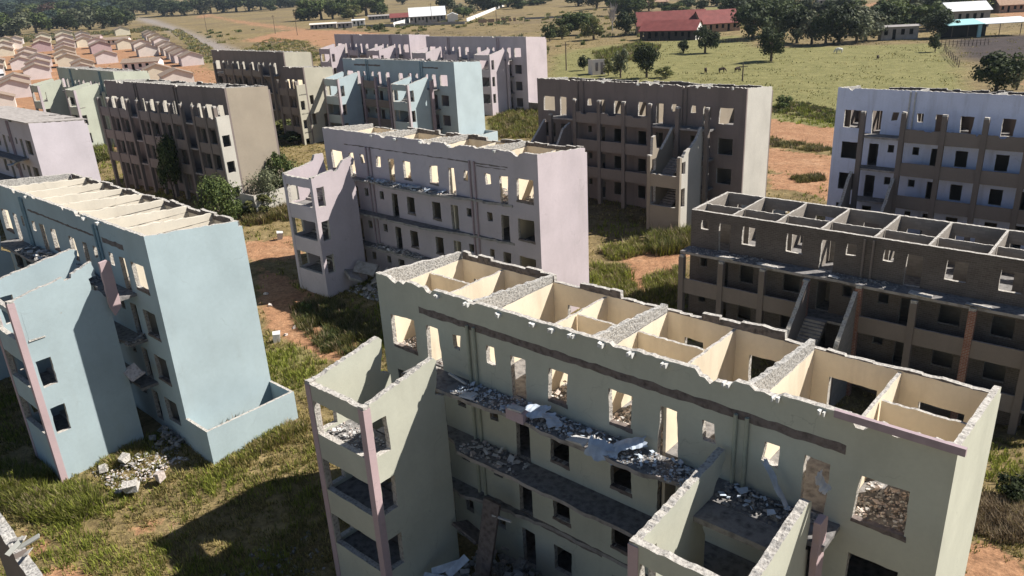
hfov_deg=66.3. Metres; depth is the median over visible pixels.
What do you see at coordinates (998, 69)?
broadleaf tree
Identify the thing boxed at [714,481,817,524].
rubble
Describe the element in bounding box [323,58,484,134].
apartment block
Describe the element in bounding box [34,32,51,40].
house
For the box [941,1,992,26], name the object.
barn
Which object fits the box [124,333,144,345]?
rubble
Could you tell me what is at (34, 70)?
house
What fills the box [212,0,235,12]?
broadleaf tree
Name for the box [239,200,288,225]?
weeds
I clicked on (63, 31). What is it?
house
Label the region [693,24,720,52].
broadleaf tree
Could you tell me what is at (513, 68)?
apartment block
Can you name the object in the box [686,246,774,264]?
rubble
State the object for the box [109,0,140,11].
broadleaf tree
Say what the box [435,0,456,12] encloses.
broadleaf tree
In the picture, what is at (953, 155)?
apartment block
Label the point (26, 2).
broadleaf tree
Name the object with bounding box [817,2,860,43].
broadleaf tree
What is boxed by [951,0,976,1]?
broadleaf tree
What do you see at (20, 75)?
house
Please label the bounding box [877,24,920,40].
shed
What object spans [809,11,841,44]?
broadleaf tree
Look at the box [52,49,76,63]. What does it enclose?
house
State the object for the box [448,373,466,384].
timber
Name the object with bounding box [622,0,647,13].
broadleaf tree
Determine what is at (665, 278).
weeds
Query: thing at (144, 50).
house
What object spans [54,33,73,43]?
house
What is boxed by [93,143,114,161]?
weeds
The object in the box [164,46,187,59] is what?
house
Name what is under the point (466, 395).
plaster slab
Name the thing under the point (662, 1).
house
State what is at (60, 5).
broadleaf tree
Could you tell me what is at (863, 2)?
broadleaf tree
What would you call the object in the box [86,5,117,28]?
broadleaf tree
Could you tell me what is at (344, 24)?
shed
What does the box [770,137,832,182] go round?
weeds
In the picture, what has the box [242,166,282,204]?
broadleaf tree
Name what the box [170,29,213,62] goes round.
weeds
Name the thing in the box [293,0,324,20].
broadleaf tree
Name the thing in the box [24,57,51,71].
house
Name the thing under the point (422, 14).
house
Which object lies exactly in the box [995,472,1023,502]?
bush
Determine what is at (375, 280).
fallen slab
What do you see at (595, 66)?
hut
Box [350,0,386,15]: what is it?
broadleaf tree
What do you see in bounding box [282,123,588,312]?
apartment block
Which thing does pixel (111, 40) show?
house
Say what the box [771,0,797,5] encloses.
broadleaf tree
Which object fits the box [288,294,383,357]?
weeds
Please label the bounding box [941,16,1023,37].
lean to shed
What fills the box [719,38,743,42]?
pole fence
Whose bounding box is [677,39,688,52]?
broadleaf tree
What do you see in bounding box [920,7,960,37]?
broadleaf tree
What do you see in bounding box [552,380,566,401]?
rubble
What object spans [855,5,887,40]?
broadleaf tree
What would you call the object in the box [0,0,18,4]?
broadleaf tree
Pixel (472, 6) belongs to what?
broadleaf tree
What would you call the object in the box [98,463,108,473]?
masonry block
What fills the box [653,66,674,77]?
bush
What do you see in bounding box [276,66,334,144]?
apartment block
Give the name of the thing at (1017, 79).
broadleaf tree
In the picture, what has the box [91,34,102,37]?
house
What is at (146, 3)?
broadleaf tree
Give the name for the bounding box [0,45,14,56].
house
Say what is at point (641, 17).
farmhouse
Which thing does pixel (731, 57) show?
grass
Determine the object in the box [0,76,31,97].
house
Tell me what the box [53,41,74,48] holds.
house
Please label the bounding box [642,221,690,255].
weeds
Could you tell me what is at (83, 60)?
house
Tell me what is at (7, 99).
house
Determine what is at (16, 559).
ruined wall
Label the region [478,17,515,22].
boundary wall
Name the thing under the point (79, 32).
house
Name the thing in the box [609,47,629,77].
broadleaf tree
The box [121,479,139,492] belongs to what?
masonry block
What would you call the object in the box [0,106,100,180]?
apartment block
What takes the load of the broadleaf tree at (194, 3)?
on the ground at (256, 26)
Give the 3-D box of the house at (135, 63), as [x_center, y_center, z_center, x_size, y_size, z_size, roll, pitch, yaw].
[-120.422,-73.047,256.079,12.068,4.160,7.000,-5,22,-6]
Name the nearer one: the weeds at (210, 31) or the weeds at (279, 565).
the weeds at (279, 565)
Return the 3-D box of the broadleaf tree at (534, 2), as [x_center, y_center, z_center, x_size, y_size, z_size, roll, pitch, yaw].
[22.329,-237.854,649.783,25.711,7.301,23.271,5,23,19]
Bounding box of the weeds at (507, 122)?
[487,106,538,137]
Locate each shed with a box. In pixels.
[309,22,336,28]
[336,22,351,28]
[351,19,364,25]
[367,14,389,19]
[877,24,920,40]
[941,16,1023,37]
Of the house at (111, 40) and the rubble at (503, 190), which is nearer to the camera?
the rubble at (503, 190)
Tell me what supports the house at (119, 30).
on the ground at (256, 26)
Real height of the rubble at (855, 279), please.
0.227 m
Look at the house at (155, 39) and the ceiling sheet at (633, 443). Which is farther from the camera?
the house at (155, 39)
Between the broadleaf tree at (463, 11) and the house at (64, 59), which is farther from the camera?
the broadleaf tree at (463, 11)
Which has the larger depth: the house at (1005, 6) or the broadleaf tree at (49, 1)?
the broadleaf tree at (49, 1)
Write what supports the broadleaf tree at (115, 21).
on the ground at (256, 26)
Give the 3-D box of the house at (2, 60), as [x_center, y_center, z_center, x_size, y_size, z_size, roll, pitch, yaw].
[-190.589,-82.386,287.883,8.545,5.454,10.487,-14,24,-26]
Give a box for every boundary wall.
[366,21,464,26]
[393,18,409,26]
[466,5,502,21]
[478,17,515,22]
[524,16,561,18]
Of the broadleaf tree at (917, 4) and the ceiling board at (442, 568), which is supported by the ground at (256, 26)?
the broadleaf tree at (917, 4)
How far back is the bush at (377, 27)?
393.69 m
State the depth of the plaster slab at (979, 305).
43.31 m
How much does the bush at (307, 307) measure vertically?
1.060 m
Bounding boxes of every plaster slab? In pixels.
[458,392,477,399]
[565,435,588,446]
[715,255,734,260]
[757,262,777,268]
[908,290,932,299]
[965,302,991,309]
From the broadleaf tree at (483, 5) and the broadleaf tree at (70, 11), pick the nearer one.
the broadleaf tree at (483, 5)
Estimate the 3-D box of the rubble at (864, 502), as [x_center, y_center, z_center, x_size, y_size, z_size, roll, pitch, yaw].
[11.652,6.689,23.541,2.564,0.463,2.547,15,28,39]
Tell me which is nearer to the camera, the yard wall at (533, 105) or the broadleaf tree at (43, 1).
the yard wall at (533, 105)
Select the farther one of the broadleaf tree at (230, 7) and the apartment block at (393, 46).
the broadleaf tree at (230, 7)
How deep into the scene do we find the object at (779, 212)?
73.90 m
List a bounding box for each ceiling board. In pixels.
[423,572,443,575]
[431,559,458,573]
[446,554,468,575]
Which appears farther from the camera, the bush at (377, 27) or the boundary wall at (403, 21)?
the boundary wall at (403, 21)
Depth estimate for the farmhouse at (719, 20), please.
279.02 m
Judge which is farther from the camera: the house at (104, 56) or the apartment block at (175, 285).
the house at (104, 56)
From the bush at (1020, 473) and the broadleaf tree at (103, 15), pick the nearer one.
the bush at (1020, 473)
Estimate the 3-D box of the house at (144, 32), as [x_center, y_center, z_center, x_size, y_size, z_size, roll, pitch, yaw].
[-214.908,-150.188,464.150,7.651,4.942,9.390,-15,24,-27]
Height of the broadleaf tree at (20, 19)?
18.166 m
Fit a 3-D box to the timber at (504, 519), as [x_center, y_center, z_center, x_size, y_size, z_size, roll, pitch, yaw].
[-0.435,9.558,32.524,0.914,0.097,0.095,12,26,27]
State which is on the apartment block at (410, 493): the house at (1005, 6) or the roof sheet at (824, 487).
the roof sheet at (824, 487)
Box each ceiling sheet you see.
[525,402,550,418]
[542,412,562,427]
[584,434,617,464]
[613,436,647,452]
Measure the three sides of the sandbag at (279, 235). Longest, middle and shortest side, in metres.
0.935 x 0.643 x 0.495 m
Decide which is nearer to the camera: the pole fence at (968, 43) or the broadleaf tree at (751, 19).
the pole fence at (968, 43)
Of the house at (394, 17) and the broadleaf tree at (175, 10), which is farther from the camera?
the broadleaf tree at (175, 10)
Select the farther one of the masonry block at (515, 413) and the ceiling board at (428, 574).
the ceiling board at (428, 574)
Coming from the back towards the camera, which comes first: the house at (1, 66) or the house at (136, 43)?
the house at (136, 43)
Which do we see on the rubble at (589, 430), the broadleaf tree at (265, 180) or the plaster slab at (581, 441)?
the plaster slab at (581, 441)
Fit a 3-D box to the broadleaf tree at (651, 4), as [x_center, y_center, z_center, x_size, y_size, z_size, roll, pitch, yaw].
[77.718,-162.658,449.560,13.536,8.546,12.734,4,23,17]
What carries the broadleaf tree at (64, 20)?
on the ground at (256, 26)
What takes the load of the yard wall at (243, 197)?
on the ground at (256, 26)
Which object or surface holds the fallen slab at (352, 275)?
on the apartment block at (343, 213)
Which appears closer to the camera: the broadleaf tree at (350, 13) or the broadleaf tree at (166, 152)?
the broadleaf tree at (166, 152)
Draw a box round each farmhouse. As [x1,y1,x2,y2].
[635,9,705,34]
[638,19,703,40]
[694,9,739,31]
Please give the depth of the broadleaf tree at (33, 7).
961.60 m
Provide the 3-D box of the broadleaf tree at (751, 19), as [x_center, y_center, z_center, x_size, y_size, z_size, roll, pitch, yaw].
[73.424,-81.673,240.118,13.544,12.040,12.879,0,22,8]
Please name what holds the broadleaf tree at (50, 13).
on the ground at (256, 26)
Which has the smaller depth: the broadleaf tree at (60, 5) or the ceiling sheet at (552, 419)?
the ceiling sheet at (552, 419)
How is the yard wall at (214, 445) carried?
on the ground at (256, 26)
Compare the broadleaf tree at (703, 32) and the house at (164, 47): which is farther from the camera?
the house at (164, 47)
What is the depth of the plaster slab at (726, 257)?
52.56 m
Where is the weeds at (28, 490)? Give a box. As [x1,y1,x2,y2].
[0,449,106,526]
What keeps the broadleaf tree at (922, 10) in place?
on the ground at (256, 26)
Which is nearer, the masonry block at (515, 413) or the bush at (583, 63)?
the masonry block at (515, 413)
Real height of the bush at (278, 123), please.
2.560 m
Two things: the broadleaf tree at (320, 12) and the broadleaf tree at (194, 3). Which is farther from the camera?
the broadleaf tree at (194, 3)
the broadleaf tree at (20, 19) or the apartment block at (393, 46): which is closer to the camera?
the apartment block at (393, 46)
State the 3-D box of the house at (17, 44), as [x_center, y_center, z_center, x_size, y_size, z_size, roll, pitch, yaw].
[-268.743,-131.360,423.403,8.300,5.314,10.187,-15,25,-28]
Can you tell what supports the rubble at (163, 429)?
on the ground at (256, 26)
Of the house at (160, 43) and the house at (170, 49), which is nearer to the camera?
the house at (170, 49)
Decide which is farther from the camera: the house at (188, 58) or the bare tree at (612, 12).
the bare tree at (612, 12)
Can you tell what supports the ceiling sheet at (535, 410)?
on the rubble at (589, 430)
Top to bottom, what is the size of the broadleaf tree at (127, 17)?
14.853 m
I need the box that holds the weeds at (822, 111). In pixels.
[772,100,835,122]
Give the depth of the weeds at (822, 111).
120.31 m
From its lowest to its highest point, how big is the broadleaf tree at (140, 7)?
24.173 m
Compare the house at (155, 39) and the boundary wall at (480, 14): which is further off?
the boundary wall at (480, 14)
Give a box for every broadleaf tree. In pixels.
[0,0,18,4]
[0,3,15,17]
[0,12,18,36]
[0,12,31,35]
[7,2,25,16]
[10,0,40,5]
[13,7,30,17]
[17,12,51,33]
[23,3,45,13]
[29,0,53,9]
[32,10,56,30]
[37,2,57,11]
[45,0,72,11]
[46,0,69,2]
[46,8,64,28]
[50,13,78,29]
[57,0,83,17]
[60,8,94,29]
[72,0,107,10]
[73,7,98,29]
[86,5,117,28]
[94,1,118,8]
[95,152,102,161]
[107,6,124,26]
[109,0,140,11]
[120,9,137,25]
[128,0,145,13]
[139,0,151,13]
[145,0,179,15]
[154,133,180,200]
[166,0,178,14]
[172,1,194,15]
[183,0,211,13]
[196,0,217,13]
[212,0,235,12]
[224,0,243,11]
[232,0,263,10]
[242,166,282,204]
[255,0,266,9]
[262,0,277,10]
[266,151,297,189]
[273,0,291,7]
[282,0,300,7]
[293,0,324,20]
[307,0,332,19]
[324,1,338,18]
[327,0,357,18]
[341,4,361,18]
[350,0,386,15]
[364,0,388,13]
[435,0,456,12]
[448,2,466,12]
[453,7,471,16]
[464,0,497,9]
[464,4,476,15]
[485,0,507,9]
[508,0,528,8]
[528,0,551,4]
[552,12,578,33]
[565,0,584,5]
[570,12,593,31]
[579,15,605,39]
[585,0,604,8]
[604,0,633,14]
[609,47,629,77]
[613,10,637,35]
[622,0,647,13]
[632,42,661,77]
[644,0,657,10]
[656,3,673,10]
[677,0,697,8]
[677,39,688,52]
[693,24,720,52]
[694,0,708,8]
[709,0,721,5]
[718,0,759,10]
[730,0,775,39]
[753,0,792,29]
[757,26,788,61]
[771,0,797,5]
[772,0,802,34]
[779,5,808,42]
[793,9,825,43]
[794,0,820,10]
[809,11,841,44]
[813,0,828,15]
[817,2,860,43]
[821,0,860,9]
[839,9,874,42]
[853,0,867,7]
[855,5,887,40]
[867,2,902,24]
[873,0,909,6]
[891,1,916,24]
[905,0,923,4]
[908,2,924,23]
[911,4,946,30]
[915,0,946,6]
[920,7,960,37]
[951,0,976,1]
[967,0,996,10]
[969,50,1023,91]
[1007,72,1023,89]
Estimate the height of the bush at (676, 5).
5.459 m
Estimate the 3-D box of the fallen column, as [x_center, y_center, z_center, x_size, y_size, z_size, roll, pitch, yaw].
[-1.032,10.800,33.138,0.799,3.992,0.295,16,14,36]
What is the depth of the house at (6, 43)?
410.39 m
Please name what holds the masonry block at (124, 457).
on the ground at (256, 26)
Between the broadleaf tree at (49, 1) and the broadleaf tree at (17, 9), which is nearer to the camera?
the broadleaf tree at (17, 9)
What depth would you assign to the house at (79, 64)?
241.40 m
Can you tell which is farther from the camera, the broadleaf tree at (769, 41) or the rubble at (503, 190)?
the broadleaf tree at (769, 41)
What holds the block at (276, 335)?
on the ground at (256, 26)
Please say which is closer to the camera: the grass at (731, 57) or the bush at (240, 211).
the bush at (240, 211)
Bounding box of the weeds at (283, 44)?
[243,37,318,56]
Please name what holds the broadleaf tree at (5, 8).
on the ground at (256, 26)
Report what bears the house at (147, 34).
on the ground at (256, 26)
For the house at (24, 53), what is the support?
on the ground at (256, 26)
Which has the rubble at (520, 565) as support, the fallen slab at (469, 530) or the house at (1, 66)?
the fallen slab at (469, 530)
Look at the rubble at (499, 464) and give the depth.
32.52 m
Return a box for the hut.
[588,59,604,74]
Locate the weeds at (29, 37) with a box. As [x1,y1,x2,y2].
[16,25,170,41]
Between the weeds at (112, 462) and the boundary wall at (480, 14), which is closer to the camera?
the weeds at (112, 462)
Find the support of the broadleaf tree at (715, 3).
on the ground at (256, 26)
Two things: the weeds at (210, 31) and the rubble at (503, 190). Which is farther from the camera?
the weeds at (210, 31)
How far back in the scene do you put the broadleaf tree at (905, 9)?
237.78 m
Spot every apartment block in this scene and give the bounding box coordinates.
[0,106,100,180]
[0,173,272,482]
[29,67,149,146]
[96,79,282,209]
[211,50,312,128]
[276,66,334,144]
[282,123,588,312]
[304,250,1000,575]
[319,34,428,73]
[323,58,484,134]
[412,36,547,115]
[530,77,772,231]
[677,192,1023,434]
[825,85,1023,249]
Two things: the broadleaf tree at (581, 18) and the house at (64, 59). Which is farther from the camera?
the broadleaf tree at (581, 18)
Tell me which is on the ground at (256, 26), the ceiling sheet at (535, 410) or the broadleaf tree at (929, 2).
the broadleaf tree at (929, 2)
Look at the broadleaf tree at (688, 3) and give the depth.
445.03 m
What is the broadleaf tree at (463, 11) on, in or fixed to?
on the ground at (256, 26)
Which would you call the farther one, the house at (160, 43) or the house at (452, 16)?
the house at (452, 16)
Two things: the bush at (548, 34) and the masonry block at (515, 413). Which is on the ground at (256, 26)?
the bush at (548, 34)
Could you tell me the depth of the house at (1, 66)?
260.58 m
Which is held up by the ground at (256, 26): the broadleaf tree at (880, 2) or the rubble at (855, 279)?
the broadleaf tree at (880, 2)
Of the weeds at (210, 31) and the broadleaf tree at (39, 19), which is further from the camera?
the broadleaf tree at (39, 19)
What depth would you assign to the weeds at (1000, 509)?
34.90 m
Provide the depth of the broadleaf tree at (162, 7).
890.31 m
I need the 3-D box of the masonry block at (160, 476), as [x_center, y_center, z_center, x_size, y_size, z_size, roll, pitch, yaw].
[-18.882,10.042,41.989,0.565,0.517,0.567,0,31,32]
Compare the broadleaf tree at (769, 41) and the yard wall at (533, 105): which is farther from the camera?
the broadleaf tree at (769, 41)
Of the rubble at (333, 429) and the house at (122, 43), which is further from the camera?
the house at (122, 43)
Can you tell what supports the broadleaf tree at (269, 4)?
on the ground at (256, 26)
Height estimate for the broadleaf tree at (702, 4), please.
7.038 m
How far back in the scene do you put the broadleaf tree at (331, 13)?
595.55 m
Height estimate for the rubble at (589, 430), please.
0.310 m
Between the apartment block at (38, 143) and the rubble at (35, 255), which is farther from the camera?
the apartment block at (38, 143)
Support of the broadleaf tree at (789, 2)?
on the ground at (256, 26)
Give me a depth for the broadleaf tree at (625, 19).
280.85 m
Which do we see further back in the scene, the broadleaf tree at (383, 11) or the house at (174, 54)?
the broadleaf tree at (383, 11)
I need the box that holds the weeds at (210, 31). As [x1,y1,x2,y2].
[127,2,776,66]
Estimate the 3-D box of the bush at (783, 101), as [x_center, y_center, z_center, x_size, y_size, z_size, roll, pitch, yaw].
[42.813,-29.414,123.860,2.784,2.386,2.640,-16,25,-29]
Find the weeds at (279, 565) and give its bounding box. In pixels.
[222,527,324,575]
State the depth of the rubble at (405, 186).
59.84 m
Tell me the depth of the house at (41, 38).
429.99 m
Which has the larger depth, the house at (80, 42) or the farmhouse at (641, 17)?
the house at (80, 42)
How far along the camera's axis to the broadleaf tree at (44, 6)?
915.70 m
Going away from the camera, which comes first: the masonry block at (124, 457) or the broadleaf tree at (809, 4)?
the masonry block at (124, 457)
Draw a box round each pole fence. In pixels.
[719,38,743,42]
[941,38,988,46]
[943,45,959,66]
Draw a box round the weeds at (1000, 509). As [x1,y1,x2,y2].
[974,486,1023,545]
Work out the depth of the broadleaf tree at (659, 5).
427.27 m
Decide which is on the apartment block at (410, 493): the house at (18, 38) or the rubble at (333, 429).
the rubble at (333, 429)
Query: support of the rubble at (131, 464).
on the ground at (256, 26)
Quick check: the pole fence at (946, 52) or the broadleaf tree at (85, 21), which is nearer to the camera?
the pole fence at (946, 52)
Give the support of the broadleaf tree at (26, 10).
on the ground at (256, 26)
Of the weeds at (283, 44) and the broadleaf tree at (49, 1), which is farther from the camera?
the broadleaf tree at (49, 1)
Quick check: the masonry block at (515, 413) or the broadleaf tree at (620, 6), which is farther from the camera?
the broadleaf tree at (620, 6)
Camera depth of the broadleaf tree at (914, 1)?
314.39 m
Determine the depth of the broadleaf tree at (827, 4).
307.90 m
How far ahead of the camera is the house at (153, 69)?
219.54 m
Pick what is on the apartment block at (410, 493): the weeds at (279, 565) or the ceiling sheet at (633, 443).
the ceiling sheet at (633, 443)
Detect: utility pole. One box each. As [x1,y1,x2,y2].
[565,42,568,70]
[739,63,747,80]
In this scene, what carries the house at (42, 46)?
on the ground at (256, 26)
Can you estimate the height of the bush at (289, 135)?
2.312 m
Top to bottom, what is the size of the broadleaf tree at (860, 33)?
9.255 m
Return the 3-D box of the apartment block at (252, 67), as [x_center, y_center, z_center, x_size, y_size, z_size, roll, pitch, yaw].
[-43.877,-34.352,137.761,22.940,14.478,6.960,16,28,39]
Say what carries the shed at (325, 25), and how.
on the ground at (256, 26)
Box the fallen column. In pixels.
[475,497,500,575]
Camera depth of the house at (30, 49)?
341.67 m
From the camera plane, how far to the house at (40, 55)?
288.87 m
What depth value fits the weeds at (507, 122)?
122.18 m
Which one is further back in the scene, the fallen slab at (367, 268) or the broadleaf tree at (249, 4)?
the broadleaf tree at (249, 4)
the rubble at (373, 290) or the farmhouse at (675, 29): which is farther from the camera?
the farmhouse at (675, 29)
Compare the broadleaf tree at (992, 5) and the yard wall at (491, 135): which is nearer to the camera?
the yard wall at (491, 135)
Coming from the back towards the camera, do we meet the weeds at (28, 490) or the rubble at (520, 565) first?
the weeds at (28, 490)
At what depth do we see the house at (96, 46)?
346.61 m
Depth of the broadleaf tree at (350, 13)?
572.26 m
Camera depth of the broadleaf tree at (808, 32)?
217.52 m
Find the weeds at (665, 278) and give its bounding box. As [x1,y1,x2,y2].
[589,235,687,307]
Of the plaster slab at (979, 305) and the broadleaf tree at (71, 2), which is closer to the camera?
the plaster slab at (979, 305)
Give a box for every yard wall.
[186,381,297,464]
[239,185,297,212]
[480,130,497,140]
[529,102,537,109]
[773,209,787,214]
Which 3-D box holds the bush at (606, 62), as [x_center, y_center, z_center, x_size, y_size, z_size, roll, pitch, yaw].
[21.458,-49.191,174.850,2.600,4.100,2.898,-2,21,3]
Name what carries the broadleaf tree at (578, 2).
on the ground at (256, 26)
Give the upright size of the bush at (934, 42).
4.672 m
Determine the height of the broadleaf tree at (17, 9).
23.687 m
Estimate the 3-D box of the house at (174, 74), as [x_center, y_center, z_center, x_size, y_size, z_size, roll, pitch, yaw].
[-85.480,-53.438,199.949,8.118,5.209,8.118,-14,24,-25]
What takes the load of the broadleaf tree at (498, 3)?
on the ground at (256, 26)
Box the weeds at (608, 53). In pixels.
[590,38,661,60]
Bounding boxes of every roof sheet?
[762,459,788,511]
[815,469,830,494]
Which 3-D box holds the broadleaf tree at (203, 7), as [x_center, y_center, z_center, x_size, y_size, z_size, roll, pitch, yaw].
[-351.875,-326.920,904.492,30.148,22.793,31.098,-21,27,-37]
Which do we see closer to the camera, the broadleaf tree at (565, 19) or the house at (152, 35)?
the broadleaf tree at (565, 19)
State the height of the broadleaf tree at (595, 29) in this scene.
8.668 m
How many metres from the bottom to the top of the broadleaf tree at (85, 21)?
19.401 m
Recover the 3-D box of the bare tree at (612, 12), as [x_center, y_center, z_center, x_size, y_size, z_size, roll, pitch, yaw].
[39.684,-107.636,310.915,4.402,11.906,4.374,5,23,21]
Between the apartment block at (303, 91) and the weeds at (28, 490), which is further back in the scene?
the apartment block at (303, 91)
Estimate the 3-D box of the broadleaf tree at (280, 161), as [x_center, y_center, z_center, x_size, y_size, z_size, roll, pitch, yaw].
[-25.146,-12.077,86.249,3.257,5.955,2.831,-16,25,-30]
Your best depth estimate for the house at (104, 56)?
287.98 m
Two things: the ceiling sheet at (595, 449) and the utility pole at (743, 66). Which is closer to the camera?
the ceiling sheet at (595, 449)
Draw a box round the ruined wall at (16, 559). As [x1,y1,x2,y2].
[0,513,42,575]
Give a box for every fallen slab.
[344,269,362,281]
[353,260,378,276]
[371,266,389,284]
[451,520,479,544]
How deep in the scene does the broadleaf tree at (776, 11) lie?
243.63 m
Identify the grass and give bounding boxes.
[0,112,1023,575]
[43,1,1022,148]
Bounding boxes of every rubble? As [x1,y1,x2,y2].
[16,244,101,285]
[92,446,187,493]
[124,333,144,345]
[149,425,184,453]
[328,422,386,452]
[347,278,378,300]
[353,171,533,201]
[361,176,447,195]
[371,243,423,258]
[401,336,416,347]
[442,546,542,575]
[450,381,695,486]
[459,439,529,474]
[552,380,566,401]
[613,404,663,445]
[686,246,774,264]
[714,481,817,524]
[822,271,901,291]
[855,482,909,531]
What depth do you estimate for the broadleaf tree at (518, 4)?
591.96 m
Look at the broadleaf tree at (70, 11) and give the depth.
664.01 m
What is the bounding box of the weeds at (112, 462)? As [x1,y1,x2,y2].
[97,418,309,473]
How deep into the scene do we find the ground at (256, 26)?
103.41 m
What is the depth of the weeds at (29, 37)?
559.75 m
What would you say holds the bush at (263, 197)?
on the ground at (256, 26)
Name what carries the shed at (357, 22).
on the ground at (256, 26)
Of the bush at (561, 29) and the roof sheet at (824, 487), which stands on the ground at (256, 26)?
the bush at (561, 29)
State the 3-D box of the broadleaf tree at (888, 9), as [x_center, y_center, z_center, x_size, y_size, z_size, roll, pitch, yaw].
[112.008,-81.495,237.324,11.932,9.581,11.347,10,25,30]
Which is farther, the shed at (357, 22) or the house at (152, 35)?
the shed at (357, 22)
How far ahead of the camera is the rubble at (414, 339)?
36.68 m
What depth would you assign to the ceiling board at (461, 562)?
32.73 m
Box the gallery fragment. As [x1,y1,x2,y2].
[123,363,145,381]
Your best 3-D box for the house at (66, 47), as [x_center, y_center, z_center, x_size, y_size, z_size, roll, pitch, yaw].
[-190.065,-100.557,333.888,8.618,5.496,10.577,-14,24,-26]
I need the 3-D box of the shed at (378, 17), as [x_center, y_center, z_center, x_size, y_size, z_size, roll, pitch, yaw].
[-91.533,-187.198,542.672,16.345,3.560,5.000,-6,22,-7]
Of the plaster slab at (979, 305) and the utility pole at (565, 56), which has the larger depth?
the utility pole at (565, 56)
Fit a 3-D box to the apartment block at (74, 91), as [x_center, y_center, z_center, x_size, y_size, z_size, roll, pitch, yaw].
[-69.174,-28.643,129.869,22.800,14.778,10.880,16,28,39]
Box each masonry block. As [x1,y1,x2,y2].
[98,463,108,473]
[118,452,130,462]
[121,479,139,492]
[153,470,165,482]
[505,403,527,424]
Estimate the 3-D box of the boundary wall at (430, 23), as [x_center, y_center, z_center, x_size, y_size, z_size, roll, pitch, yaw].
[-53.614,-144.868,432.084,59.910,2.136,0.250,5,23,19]
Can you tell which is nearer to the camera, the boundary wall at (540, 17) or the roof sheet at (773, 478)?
the roof sheet at (773, 478)
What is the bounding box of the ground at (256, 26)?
[0,0,1023,575]
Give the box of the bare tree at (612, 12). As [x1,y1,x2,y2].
[608,1,616,30]
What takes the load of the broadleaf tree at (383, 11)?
on the ground at (256, 26)
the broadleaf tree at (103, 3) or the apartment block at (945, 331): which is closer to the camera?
the apartment block at (945, 331)
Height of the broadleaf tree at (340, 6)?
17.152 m
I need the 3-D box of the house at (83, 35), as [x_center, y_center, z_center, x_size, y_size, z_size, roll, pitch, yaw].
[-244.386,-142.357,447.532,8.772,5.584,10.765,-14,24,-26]
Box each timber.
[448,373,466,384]
[492,515,511,522]
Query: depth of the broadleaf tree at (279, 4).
960.83 m
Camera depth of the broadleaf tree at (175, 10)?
910.06 m
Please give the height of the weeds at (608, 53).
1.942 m
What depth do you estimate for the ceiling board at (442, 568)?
33.00 m
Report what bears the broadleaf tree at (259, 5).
on the ground at (256, 26)
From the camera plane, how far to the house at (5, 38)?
464.29 m
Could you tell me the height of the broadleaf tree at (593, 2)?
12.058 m
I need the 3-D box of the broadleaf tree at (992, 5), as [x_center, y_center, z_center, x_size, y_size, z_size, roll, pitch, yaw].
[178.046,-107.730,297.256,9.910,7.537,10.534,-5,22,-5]
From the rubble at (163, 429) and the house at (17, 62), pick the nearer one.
the rubble at (163, 429)
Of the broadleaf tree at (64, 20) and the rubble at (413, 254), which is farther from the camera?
the broadleaf tree at (64, 20)
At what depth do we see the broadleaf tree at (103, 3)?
886.83 m
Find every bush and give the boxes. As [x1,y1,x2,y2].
[192,172,242,219]
[227,199,245,216]
[243,192,275,212]
[275,119,290,133]
[276,129,301,141]
[299,301,312,312]
[372,23,385,31]
[541,22,556,40]
[553,25,569,38]
[577,55,590,70]
[602,59,611,75]
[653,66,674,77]
[662,2,691,10]
[776,94,793,106]
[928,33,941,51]
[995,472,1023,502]
[1003,469,1023,495]
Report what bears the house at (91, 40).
on the ground at (256, 26)
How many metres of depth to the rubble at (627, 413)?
29.47 m
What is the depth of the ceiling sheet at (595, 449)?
27.47 m
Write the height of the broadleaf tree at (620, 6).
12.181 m
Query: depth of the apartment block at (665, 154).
74.17 m
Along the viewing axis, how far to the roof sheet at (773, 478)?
24.00 m
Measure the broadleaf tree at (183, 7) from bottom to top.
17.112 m
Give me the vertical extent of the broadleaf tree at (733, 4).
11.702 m
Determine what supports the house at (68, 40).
on the ground at (256, 26)
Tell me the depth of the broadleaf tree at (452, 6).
534.92 m
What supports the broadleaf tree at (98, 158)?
on the ground at (256, 26)
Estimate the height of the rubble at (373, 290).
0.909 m
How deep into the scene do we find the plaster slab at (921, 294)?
45.10 m
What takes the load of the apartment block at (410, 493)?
on the ground at (256, 26)
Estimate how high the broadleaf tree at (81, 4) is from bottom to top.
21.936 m
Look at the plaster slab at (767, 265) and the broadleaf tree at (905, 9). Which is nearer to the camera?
the plaster slab at (767, 265)
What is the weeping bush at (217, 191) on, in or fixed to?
on the ground at (256, 26)
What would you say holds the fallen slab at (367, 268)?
on the fallen slab at (375, 280)
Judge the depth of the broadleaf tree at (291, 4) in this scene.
970.98 m
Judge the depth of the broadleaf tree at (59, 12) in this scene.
721.45 m
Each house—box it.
[0,36,12,41]
[0,40,14,49]
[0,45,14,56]
[0,57,6,69]
[0,63,5,74]
[0,72,30,84]
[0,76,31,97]
[0,91,16,106]
[8,56,30,70]
[9,39,22,48]
[10,35,23,43]
[14,50,33,57]
[16,46,37,52]
[21,62,51,79]
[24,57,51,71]
[27,52,52,65]
[31,40,52,51]
[33,36,51,45]
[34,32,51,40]
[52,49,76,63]
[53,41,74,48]
[53,45,76,54]
[54,29,72,35]
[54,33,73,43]
[55,52,79,66]
[56,37,76,47]
[69,57,94,66]
[70,62,93,66]
[74,30,89,35]
[75,33,91,38]
[75,37,89,47]
[86,37,105,46]
[88,40,111,53]
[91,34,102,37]
[93,50,118,63]
[102,36,130,44]
[113,26,130,35]
[115,38,132,49]
[120,56,164,69]
[130,39,151,50]
[135,43,158,56]
[141,30,155,37]
[141,62,170,79]
[143,31,158,40]
[146,33,161,41]
[149,35,169,45]
[154,40,174,51]
[157,67,194,81]
[159,43,182,55]
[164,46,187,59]
[168,48,186,62]
[177,50,203,66]
[389,13,408,21]
[408,6,445,22]
[447,12,457,21]
[646,0,668,3]
[991,0,1023,12]

